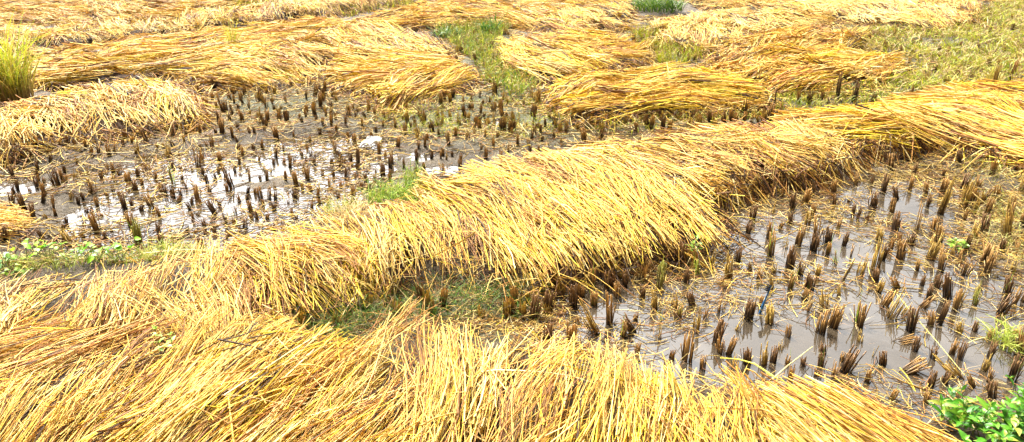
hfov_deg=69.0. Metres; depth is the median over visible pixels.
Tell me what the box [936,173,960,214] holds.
rice stubble
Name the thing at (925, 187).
rice stubble
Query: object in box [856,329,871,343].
rice stubble
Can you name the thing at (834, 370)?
rice stubble
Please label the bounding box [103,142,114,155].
rice stubble
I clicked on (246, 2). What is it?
grass
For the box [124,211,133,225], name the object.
rice stubble
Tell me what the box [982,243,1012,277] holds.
rice stubble
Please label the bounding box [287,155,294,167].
rice stubble
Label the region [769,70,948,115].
grass
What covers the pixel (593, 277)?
rice stubble
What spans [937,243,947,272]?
rice stubble
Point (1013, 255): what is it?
loose straw
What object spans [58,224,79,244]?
rice stubble
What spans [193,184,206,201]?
rice stubble
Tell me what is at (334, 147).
rice stubble
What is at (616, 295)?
rice stubble
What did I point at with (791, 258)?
rice stubble
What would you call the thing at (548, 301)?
rice stubble
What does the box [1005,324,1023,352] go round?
rice stubble
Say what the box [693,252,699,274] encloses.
rice stubble
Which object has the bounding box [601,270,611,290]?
rice stubble
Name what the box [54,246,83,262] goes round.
broadleaf weed
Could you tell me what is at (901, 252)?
rice stubble
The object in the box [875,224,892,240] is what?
rice stubble
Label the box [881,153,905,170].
rice stubble
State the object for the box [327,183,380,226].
straw wisp
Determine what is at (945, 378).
rice stubble
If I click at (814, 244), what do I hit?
rice stubble
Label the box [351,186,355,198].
rice stubble
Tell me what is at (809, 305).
rice stubble
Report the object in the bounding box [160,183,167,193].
rice stubble
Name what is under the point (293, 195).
rice stubble
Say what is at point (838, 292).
rice stubble
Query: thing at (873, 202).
rice stubble
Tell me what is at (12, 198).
rice stubble
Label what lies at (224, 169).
rice stubble
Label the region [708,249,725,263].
rice stubble
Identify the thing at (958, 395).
rice stubble
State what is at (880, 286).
rice stubble
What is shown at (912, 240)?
rice stubble
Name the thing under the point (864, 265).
rice stubble
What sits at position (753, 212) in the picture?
rice stubble
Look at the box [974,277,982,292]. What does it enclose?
rice stubble
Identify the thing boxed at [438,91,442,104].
rice stubble
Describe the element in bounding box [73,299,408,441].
straw swath
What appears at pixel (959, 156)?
rice stubble
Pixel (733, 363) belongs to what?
rice stubble
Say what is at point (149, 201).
rice stubble
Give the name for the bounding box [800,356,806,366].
rice stubble
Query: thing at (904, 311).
rice stubble
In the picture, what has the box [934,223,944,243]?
rice stubble
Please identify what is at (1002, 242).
rice stubble
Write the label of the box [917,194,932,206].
rice stubble
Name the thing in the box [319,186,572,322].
straw swath
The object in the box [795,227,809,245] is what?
rice stubble
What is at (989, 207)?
rice stubble
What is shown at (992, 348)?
rice stubble
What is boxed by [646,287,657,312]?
rice stubble
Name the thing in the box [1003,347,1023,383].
rice stubble
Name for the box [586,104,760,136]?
stubble
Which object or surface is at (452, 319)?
loose straw
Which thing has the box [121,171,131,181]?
rice stubble
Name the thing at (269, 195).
rice stubble
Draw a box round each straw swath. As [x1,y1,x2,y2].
[0,0,91,27]
[0,15,185,56]
[0,73,226,173]
[0,198,63,250]
[0,232,309,369]
[0,305,230,441]
[12,13,361,97]
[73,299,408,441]
[82,0,280,28]
[169,0,412,32]
[185,207,399,337]
[278,292,521,441]
[283,17,470,66]
[315,44,495,116]
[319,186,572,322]
[351,0,644,33]
[390,136,766,307]
[409,325,671,441]
[482,26,664,87]
[525,60,795,134]
[575,353,805,441]
[636,3,848,58]
[641,114,888,214]
[675,0,993,34]
[687,41,917,100]
[700,21,881,63]
[702,372,978,441]
[766,74,1023,184]
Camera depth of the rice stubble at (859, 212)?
4.38 m
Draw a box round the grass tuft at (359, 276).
[348,248,363,285]
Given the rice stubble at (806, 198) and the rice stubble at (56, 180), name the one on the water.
the rice stubble at (806, 198)
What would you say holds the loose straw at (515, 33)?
on the ground at (68, 206)
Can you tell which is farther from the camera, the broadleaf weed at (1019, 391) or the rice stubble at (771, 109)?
the rice stubble at (771, 109)
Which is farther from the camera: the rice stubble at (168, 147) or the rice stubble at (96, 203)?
the rice stubble at (168, 147)
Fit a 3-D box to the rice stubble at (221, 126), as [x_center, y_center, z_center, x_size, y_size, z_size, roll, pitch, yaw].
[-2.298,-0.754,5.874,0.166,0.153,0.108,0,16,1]
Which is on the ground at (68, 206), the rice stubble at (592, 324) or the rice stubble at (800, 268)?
the rice stubble at (592, 324)
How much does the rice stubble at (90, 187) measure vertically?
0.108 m
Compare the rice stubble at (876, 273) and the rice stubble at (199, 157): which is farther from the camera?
the rice stubble at (199, 157)
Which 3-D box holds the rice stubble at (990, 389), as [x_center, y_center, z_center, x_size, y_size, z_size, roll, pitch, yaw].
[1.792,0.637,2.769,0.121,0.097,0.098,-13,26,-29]
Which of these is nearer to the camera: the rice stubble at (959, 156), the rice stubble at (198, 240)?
the rice stubble at (198, 240)
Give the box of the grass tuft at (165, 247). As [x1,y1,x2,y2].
[133,232,206,262]
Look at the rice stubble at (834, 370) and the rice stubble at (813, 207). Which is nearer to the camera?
the rice stubble at (834, 370)
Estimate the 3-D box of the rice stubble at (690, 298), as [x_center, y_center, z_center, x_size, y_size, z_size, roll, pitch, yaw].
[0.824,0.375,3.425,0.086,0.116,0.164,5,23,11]
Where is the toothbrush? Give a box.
[759,284,771,313]
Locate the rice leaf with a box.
[721,358,773,376]
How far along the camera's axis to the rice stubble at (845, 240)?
4.02 m
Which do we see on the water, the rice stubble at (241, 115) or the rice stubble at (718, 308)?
the rice stubble at (718, 308)
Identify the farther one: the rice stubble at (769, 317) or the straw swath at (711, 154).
the straw swath at (711, 154)
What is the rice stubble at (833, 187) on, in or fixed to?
on the water
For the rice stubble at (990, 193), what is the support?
on the ground at (68, 206)
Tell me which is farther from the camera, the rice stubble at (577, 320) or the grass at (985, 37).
the grass at (985, 37)
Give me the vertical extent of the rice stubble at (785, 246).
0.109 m
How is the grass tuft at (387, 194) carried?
on the ground at (68, 206)
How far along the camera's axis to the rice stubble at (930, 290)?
3.48 m
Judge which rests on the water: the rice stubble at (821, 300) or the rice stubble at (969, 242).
the rice stubble at (821, 300)
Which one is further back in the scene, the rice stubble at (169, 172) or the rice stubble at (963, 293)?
the rice stubble at (169, 172)
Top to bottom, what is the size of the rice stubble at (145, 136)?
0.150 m
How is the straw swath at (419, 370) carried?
on the water
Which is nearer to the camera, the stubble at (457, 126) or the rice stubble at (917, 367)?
the rice stubble at (917, 367)
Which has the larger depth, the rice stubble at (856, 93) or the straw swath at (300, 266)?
the rice stubble at (856, 93)
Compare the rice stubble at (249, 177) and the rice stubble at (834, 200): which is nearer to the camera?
the rice stubble at (834, 200)
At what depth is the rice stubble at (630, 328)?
3.20 m
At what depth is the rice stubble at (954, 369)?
2.91 m
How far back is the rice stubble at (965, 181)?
4.82 m
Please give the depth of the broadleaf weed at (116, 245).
3.71 m
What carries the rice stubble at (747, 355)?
on the water
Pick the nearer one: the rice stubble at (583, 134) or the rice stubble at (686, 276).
the rice stubble at (686, 276)
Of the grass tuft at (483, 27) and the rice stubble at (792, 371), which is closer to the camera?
the rice stubble at (792, 371)
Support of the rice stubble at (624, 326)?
on the water
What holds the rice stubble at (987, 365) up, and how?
on the water
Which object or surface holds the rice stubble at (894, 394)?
on the water
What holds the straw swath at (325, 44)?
on the water
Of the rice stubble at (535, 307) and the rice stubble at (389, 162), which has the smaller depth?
the rice stubble at (535, 307)
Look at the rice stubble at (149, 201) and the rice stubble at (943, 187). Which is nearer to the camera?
the rice stubble at (149, 201)
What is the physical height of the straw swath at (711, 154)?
0.367 m
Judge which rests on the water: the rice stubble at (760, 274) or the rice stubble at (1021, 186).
the rice stubble at (760, 274)
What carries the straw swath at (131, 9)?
on the water
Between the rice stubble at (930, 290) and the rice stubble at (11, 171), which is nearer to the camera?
the rice stubble at (930, 290)
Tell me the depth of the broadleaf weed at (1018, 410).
2.52 m
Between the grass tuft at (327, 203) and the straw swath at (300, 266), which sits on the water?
the straw swath at (300, 266)
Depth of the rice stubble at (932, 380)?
2.85 m
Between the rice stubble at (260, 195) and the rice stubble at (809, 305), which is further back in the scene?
the rice stubble at (260, 195)
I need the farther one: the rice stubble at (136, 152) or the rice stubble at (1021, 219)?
the rice stubble at (136, 152)
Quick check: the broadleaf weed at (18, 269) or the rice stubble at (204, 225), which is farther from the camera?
the rice stubble at (204, 225)
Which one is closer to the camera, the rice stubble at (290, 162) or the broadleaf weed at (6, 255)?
the broadleaf weed at (6, 255)
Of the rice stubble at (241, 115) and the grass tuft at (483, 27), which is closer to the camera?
the rice stubble at (241, 115)
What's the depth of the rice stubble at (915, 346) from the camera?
3.07 m
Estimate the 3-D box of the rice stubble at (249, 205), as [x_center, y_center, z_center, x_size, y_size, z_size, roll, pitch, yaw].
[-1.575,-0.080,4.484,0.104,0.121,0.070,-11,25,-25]
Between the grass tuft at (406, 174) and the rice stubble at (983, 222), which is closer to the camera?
the rice stubble at (983, 222)
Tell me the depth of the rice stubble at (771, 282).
3.58 m
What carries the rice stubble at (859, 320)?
on the water
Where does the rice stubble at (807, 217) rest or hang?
on the water
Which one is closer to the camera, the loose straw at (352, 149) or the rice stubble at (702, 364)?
the rice stubble at (702, 364)
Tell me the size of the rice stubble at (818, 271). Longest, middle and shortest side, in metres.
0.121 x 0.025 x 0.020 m
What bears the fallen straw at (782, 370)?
on the straw swath at (798, 422)
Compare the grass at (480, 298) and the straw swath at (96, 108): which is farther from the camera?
the straw swath at (96, 108)
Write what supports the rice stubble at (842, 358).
on the water
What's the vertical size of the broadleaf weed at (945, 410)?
0.126 m
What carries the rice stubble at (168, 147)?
on the water
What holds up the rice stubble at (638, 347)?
on the water
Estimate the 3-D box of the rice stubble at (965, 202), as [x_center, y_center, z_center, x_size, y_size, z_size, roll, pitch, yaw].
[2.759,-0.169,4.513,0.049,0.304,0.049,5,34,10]
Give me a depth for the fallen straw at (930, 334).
3.13 m
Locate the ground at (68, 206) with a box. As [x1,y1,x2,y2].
[0,0,1023,441]
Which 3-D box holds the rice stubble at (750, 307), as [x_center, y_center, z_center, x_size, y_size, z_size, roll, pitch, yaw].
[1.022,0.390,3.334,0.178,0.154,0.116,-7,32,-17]
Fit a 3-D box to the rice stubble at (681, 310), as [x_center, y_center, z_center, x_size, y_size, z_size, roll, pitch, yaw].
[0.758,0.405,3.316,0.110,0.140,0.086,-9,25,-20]
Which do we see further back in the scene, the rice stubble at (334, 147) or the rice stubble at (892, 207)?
the rice stubble at (334, 147)
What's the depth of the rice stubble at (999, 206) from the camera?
4.45 m
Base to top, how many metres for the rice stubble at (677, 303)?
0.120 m
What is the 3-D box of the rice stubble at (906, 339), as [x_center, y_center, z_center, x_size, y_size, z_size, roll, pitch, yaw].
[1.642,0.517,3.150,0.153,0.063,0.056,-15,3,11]
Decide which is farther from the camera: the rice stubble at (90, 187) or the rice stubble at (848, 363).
the rice stubble at (90, 187)
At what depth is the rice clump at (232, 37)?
8.94 m
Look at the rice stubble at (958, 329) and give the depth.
3.21 m
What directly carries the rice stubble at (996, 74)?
on the ground at (68, 206)
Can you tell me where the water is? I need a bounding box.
[0,90,1023,424]
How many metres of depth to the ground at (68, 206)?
5.06 m
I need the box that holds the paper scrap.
[358,136,381,146]
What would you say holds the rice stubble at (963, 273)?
on the water
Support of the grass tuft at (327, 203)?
on the ground at (68, 206)
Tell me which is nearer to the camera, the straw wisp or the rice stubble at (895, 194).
the straw wisp
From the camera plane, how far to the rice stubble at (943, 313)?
3.25 m
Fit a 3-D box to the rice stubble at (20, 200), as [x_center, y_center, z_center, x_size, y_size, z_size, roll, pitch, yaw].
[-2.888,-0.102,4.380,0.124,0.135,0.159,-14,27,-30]
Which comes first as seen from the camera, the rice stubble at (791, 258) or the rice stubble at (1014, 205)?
the rice stubble at (791, 258)
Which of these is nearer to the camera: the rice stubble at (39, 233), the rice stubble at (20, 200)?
the rice stubble at (39, 233)
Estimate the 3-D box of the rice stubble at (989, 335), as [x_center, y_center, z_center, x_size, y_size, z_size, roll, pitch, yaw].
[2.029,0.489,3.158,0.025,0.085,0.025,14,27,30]
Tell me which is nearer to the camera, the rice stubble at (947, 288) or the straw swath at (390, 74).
the rice stubble at (947, 288)
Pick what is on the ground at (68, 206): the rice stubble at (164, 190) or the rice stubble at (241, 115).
the rice stubble at (241, 115)
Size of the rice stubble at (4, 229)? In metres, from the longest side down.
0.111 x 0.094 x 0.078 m
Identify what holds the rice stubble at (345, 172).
on the water
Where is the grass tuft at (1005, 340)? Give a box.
[977,314,1023,353]
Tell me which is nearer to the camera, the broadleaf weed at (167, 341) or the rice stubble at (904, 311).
the broadleaf weed at (167, 341)
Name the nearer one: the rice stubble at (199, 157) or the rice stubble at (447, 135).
the rice stubble at (199, 157)
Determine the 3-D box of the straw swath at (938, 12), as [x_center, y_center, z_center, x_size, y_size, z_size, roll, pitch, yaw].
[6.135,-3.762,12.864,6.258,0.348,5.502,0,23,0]
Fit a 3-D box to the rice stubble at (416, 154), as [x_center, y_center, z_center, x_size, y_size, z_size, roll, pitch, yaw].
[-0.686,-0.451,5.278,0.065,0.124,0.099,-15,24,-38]
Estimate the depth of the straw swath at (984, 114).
5.54 m
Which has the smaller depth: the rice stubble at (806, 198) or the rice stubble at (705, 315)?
the rice stubble at (705, 315)
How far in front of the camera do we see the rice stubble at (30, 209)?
4.26 m
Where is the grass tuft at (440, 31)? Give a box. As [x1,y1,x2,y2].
[424,22,461,38]
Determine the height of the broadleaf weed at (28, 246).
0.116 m
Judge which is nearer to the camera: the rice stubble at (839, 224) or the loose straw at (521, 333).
the loose straw at (521, 333)
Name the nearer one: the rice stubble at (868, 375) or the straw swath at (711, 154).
the rice stubble at (868, 375)
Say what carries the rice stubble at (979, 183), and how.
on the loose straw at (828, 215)
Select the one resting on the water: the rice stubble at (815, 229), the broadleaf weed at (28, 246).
the rice stubble at (815, 229)
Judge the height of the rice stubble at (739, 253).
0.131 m
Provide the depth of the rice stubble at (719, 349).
3.06 m
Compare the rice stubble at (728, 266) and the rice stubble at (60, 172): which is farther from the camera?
the rice stubble at (60, 172)
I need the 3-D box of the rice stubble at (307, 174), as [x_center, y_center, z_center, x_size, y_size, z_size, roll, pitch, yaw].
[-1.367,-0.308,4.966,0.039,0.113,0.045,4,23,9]
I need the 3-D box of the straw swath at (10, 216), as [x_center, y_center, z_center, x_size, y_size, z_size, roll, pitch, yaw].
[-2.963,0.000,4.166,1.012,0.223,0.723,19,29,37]
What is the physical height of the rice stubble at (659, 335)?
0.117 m
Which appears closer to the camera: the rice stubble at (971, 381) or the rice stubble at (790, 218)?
the rice stubble at (971, 381)
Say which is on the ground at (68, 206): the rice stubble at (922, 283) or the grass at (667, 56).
the grass at (667, 56)
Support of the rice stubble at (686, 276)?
on the water
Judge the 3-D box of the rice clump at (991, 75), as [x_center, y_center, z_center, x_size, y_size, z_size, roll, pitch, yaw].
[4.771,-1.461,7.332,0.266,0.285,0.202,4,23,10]
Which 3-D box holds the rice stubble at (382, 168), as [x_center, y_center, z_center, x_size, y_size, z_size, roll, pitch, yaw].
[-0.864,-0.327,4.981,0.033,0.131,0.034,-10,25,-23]
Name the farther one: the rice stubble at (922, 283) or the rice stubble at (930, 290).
the rice stubble at (922, 283)
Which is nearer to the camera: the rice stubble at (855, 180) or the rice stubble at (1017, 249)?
the rice stubble at (1017, 249)
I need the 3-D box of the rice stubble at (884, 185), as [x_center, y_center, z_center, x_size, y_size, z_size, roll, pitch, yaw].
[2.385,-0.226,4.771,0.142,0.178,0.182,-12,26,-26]
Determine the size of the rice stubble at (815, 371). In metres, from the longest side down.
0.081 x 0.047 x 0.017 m
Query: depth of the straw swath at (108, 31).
9.78 m
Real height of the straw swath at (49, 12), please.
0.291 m
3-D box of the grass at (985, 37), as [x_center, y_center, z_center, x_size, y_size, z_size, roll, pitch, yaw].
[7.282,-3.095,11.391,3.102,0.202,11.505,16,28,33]
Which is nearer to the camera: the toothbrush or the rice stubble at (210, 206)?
the toothbrush
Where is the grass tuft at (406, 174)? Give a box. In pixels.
[398,154,431,187]
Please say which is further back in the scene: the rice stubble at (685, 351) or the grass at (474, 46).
the grass at (474, 46)
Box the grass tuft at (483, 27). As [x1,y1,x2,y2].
[475,12,506,33]
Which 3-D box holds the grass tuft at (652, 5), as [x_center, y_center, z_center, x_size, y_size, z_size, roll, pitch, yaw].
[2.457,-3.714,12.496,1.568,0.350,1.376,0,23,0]
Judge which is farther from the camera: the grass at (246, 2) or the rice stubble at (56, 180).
the grass at (246, 2)
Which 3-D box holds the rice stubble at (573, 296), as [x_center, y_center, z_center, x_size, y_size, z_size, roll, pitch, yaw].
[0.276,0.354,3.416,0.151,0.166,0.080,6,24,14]
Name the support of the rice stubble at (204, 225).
on the water
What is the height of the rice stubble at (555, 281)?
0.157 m
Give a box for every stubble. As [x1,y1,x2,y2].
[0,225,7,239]
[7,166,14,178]
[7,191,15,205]
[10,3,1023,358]
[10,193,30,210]
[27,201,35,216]
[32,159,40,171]
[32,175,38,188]
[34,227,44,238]
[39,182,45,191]
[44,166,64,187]
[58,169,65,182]
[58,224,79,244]
[83,211,100,231]
[84,180,101,194]
[93,195,98,205]
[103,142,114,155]
[109,161,115,172]
[119,193,134,208]
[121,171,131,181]
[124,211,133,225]
[127,215,142,244]
[130,181,137,190]
[131,138,139,154]
[137,126,148,140]
[143,193,153,207]
[152,169,157,179]
[154,206,162,217]
[155,223,160,232]
[155,233,163,244]
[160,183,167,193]
[164,146,170,158]
[165,143,174,154]
[168,160,174,181]
[192,149,204,167]
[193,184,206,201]
[196,236,204,248]
[199,217,206,229]
[204,200,220,213]
[215,111,225,123]
[216,151,226,161]
[217,117,228,133]
[219,162,226,174]
[224,173,234,188]
[237,109,244,122]
[243,218,248,227]
[244,169,254,180]
[246,200,252,211]
[253,186,266,199]
[265,109,269,121]
[265,185,272,199]
[267,125,284,139]
[284,187,297,198]
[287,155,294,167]
[291,171,299,186]
[302,166,309,180]
[318,91,322,106]
[330,139,336,151]
[340,166,349,179]
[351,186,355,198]
[355,147,359,162]
[380,162,385,178]
[388,155,391,168]
[411,148,417,162]
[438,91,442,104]
[443,131,452,145]
[529,291,542,319]
[540,285,562,312]
[543,321,552,339]
[552,262,558,284]
[561,283,577,307]
[563,321,590,343]
[570,334,580,347]
[571,314,581,323]
[578,298,606,333]
[580,126,594,142]
[581,286,584,298]
[585,288,600,308]
[587,256,598,288]
[598,290,624,327]
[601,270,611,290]
[612,281,625,300]
[620,312,636,333]
[620,315,627,338]
[622,268,629,287]
[635,285,645,298]
[635,342,641,352]
[641,258,651,273]
[646,260,675,292]
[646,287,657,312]
[646,325,661,338]
[657,292,678,307]
[669,301,692,318]
[672,239,684,265]
[676,331,706,365]
[678,267,690,284]
[682,307,704,331]
[686,289,697,307]
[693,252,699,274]
[699,354,707,370]
[701,318,728,350]
[703,306,709,319]
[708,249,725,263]
[715,334,725,353]
[716,250,737,278]
[717,298,726,312]
[726,335,738,355]
[729,316,744,336]
[730,352,739,367]
[733,296,756,319]
[734,246,742,265]
[740,346,756,365]
[742,205,757,219]
[746,221,752,233]
[756,265,764,278]
[757,295,767,305]
[758,218,782,256]
[758,342,774,367]
[760,221,773,237]
[760,300,783,326]
[761,345,783,366]
[767,102,775,120]
[768,273,773,287]
[771,256,779,273]
[782,235,788,247]
[783,191,797,209]
[785,244,796,269]
[785,324,795,337]
[785,352,791,364]
[787,270,797,289]
[788,211,794,223]
[788,364,794,379]
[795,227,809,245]
[795,272,827,290]
[797,261,805,275]
[798,187,817,205]
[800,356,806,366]
[801,231,825,251]
[801,287,810,299]
[803,210,815,224]
[806,295,814,311]
[811,202,816,213]
[812,366,822,376]
[813,213,823,242]
[815,263,822,275]
[815,308,830,332]
[816,304,845,333]
[817,286,833,308]
[817,348,827,367]
[819,341,830,357]
[820,225,839,242]
[820,359,840,378]
[823,238,832,256]
[823,344,866,373]
[831,177,836,194]
[831,249,838,264]
[832,194,836,204]
[835,72,842,99]
[836,217,842,227]
[837,285,840,295]
[838,231,850,245]
[839,351,847,361]
[842,258,854,279]
[849,290,871,328]
[851,202,856,214]
[852,79,861,102]
[853,169,859,186]
[856,206,862,217]
[856,253,868,274]
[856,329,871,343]
[863,192,882,208]
[864,367,871,382]
[868,173,892,193]
[871,236,884,270]
[872,265,879,281]
[872,277,894,292]
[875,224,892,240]
[875,289,898,306]
[875,351,886,365]
[876,288,905,320]
[878,243,891,260]
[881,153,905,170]
[884,238,895,249]
[889,197,896,213]
[889,275,909,287]
[889,384,901,400]
[891,211,901,231]
[892,185,898,198]
[892,333,918,344]
[895,239,906,260]
[899,355,931,374]
[901,302,912,314]
[904,173,920,190]
[905,305,931,334]
[907,232,915,244]
[911,335,921,351]
[912,161,918,173]
[913,295,937,310]
[914,201,922,232]
[915,255,920,270]
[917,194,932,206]
[918,370,939,385]
[919,274,926,286]
[920,283,942,299]
[923,179,929,193]
[923,391,929,402]
[925,233,943,259]
[926,309,937,326]
[928,216,941,231]
[929,345,940,359]
[931,176,958,194]
[932,272,963,300]
[933,274,943,288]
[933,351,979,386]
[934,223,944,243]
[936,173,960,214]
[936,299,951,325]
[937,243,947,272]
[941,371,952,384]
[947,241,957,255]
[948,256,976,277]
[949,338,959,355]
[950,288,976,313]
[952,340,968,360]
[953,247,964,261]
[954,316,964,333]
[955,384,967,403]
[956,148,962,163]
[960,171,975,206]
[960,173,971,189]
[960,287,968,301]
[964,233,975,250]
[966,374,975,389]
[967,288,981,306]
[970,212,991,231]
[970,219,981,238]
[971,320,979,331]
[972,242,1002,264]
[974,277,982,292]
[975,174,983,189]
[975,339,998,358]
[977,353,997,372]
[978,366,1001,382]
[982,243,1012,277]
[983,187,993,200]
[983,197,995,216]
[983,378,1001,404]
[987,329,995,339]
[992,54,1001,80]
[992,198,1023,240]
[994,293,1015,317]
[997,269,1015,295]
[999,236,1007,252]
[1000,256,1023,272]
[1001,200,1017,217]
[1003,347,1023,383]
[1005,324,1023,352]
[1006,194,1017,210]
[1009,58,1019,80]
[1011,240,1020,254]
[1011,286,1023,305]
[1018,173,1023,193]
[1020,213,1023,226]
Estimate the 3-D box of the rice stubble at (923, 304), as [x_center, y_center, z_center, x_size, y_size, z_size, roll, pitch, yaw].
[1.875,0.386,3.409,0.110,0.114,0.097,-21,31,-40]
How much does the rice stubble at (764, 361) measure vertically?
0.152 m
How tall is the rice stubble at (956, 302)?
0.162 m
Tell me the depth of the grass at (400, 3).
12.76 m
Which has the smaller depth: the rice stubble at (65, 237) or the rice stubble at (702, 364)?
the rice stubble at (702, 364)
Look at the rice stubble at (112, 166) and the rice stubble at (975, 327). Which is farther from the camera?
the rice stubble at (112, 166)
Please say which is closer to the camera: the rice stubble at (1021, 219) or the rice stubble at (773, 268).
the rice stubble at (773, 268)
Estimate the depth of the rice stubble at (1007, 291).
3.50 m
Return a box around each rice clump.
[0,7,59,104]
[222,10,244,44]
[983,62,1010,81]
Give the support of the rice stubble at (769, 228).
on the water
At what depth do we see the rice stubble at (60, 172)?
4.92 m
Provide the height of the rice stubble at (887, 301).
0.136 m
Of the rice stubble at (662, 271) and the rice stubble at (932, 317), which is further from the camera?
the rice stubble at (662, 271)
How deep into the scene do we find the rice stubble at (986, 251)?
3.82 m
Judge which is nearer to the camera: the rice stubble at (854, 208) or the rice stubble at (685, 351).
the rice stubble at (685, 351)
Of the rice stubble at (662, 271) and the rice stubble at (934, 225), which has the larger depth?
the rice stubble at (934, 225)
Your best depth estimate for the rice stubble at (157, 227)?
4.19 m
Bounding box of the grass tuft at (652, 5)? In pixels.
[618,0,689,12]
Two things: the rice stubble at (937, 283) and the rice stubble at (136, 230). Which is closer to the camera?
the rice stubble at (937, 283)
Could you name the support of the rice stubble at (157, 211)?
on the water
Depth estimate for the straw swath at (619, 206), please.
4.08 m
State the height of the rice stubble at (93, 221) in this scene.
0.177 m
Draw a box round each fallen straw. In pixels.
[770,346,812,381]
[896,294,964,374]
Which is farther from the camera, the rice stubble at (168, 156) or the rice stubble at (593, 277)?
the rice stubble at (168, 156)
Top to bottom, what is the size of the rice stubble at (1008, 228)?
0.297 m
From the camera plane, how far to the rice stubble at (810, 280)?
3.55 m
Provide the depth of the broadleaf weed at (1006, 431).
2.48 m
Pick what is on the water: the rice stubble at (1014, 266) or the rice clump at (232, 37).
the rice stubble at (1014, 266)
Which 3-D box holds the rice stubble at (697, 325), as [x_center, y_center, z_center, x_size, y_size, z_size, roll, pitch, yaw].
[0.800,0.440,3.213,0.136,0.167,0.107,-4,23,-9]
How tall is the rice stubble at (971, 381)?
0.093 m
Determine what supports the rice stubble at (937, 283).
on the water
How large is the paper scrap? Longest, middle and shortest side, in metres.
0.146 x 0.142 x 0.050 m
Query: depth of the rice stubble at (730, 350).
3.04 m
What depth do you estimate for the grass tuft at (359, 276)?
3.52 m
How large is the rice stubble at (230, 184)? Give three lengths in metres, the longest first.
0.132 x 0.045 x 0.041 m
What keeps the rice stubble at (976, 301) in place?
on the water
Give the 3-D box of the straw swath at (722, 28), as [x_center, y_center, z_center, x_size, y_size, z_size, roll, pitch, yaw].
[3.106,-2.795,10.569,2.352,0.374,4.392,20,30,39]
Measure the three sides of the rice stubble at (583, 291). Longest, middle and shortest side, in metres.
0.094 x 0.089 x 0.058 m
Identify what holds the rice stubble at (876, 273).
on the water
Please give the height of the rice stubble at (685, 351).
0.173 m
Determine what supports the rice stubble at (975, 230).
on the water
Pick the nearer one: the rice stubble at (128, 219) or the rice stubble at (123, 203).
the rice stubble at (128, 219)
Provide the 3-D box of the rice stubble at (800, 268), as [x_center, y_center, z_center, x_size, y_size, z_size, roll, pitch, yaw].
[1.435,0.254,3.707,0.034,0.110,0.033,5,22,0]
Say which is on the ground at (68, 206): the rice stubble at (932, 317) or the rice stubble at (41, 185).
the rice stubble at (41, 185)
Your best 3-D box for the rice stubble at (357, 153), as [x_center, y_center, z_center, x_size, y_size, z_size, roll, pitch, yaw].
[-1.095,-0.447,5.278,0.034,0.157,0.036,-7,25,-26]
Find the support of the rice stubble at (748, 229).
on the water
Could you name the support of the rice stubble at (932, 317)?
on the water
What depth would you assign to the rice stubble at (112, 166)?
5.13 m
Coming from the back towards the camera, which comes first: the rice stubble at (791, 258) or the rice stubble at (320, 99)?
the rice stubble at (320, 99)
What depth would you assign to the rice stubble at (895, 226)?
4.20 m
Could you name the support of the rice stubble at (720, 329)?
on the water
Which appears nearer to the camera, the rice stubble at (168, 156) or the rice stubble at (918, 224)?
the rice stubble at (918, 224)
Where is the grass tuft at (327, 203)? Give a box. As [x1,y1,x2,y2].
[317,190,363,217]
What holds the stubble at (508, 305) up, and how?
on the water
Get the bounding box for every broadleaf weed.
[0,252,15,272]
[1,263,31,280]
[2,238,39,260]
[21,240,65,260]
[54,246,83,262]
[78,241,108,263]
[95,236,140,264]
[150,325,177,356]
[685,234,703,250]
[928,394,976,429]
[943,384,1008,436]
[946,237,968,251]
[957,428,1000,441]
[967,396,1023,441]
[995,400,1023,437]
[1005,374,1023,407]
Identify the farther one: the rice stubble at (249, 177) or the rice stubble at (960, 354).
the rice stubble at (249, 177)
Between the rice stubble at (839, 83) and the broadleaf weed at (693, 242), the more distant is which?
the rice stubble at (839, 83)
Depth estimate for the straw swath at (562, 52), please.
8.40 m
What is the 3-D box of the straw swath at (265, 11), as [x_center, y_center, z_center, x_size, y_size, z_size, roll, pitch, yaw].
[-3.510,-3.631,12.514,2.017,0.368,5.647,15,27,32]
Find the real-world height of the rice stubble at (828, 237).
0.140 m
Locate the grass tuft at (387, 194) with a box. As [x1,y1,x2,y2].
[358,170,424,210]
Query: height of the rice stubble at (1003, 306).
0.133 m
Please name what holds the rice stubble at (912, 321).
on the water
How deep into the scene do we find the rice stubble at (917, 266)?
3.75 m
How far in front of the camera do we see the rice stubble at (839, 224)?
4.25 m
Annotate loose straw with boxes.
[0,77,775,275]
[254,274,586,346]
[423,0,1023,119]
[443,295,666,375]
[488,145,1023,439]
[921,150,1023,265]
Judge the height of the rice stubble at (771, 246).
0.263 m
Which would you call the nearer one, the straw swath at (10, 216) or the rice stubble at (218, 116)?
the straw swath at (10, 216)
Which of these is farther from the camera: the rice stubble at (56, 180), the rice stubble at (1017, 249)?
the rice stubble at (56, 180)
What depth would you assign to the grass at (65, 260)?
3.70 m
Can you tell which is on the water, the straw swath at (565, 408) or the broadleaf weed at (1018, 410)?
the straw swath at (565, 408)
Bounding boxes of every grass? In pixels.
[0,236,216,279]
[201,0,283,10]
[269,262,556,343]
[325,0,413,16]
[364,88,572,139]
[433,14,540,95]
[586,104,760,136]
[625,22,712,65]
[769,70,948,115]
[837,0,1023,89]
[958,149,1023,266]
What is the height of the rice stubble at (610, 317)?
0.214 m
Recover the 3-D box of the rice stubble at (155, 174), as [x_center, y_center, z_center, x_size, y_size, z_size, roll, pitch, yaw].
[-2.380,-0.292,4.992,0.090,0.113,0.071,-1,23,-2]
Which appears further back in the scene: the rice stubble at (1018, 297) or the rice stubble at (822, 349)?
the rice stubble at (1018, 297)
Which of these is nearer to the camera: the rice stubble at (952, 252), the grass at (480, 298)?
the grass at (480, 298)
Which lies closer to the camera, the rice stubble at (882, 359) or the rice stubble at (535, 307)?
the rice stubble at (882, 359)
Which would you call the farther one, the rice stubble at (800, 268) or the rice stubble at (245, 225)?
the rice stubble at (245, 225)

